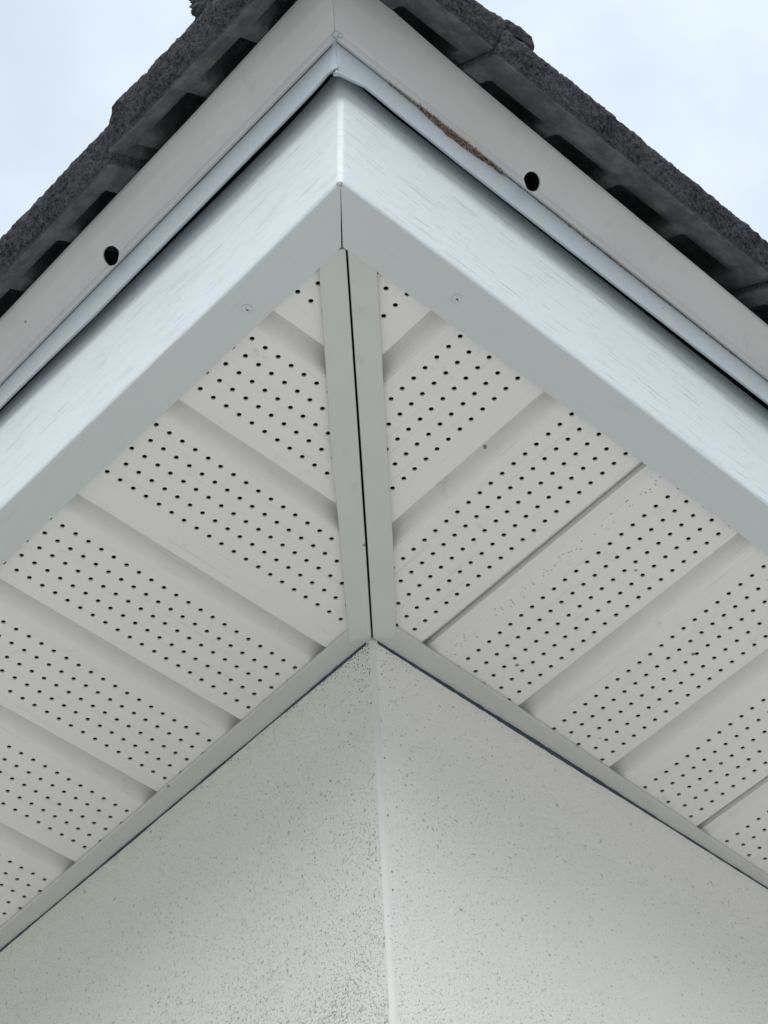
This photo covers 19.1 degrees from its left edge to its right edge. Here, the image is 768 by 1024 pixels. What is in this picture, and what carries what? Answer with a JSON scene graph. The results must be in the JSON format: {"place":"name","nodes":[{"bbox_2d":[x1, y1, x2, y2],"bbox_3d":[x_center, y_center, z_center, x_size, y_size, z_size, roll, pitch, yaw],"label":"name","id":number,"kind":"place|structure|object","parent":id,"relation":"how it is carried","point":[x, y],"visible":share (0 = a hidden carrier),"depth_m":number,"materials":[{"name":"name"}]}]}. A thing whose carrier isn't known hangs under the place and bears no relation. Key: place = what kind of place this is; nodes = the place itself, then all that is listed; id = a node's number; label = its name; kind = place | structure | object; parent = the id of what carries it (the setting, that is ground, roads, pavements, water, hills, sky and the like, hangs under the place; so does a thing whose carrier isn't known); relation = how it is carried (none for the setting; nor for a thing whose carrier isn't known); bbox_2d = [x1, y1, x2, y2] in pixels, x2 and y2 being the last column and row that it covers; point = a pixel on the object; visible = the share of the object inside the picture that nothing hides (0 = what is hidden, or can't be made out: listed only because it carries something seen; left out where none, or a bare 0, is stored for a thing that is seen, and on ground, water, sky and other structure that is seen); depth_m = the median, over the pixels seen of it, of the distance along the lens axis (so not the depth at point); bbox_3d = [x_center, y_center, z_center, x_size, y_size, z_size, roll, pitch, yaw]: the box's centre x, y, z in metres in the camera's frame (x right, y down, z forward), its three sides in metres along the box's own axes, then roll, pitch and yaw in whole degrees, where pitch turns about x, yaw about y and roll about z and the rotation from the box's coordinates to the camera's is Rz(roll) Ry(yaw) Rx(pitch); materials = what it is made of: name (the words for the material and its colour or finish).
{"place":"outdoors","nodes":[
{"label":"outdoors","id":0,"kind":"place"},
{"bbox_2d":[0,0,767,1023],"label":"house","id":1,"kind":"structure","parent":0,"point":[382,550],"depth_m":1.63,"materials":[{"name":"grey stucco"}]},
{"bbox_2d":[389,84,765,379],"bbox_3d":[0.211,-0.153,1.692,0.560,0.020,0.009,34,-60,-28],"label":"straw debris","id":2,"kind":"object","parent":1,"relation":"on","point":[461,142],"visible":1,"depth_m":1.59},
{"bbox_2d":[0,0,767,241],"label":"sky","id":3,"kind":"structure","parent":0,"point":[689,78],"materials":[{"name":"white"}]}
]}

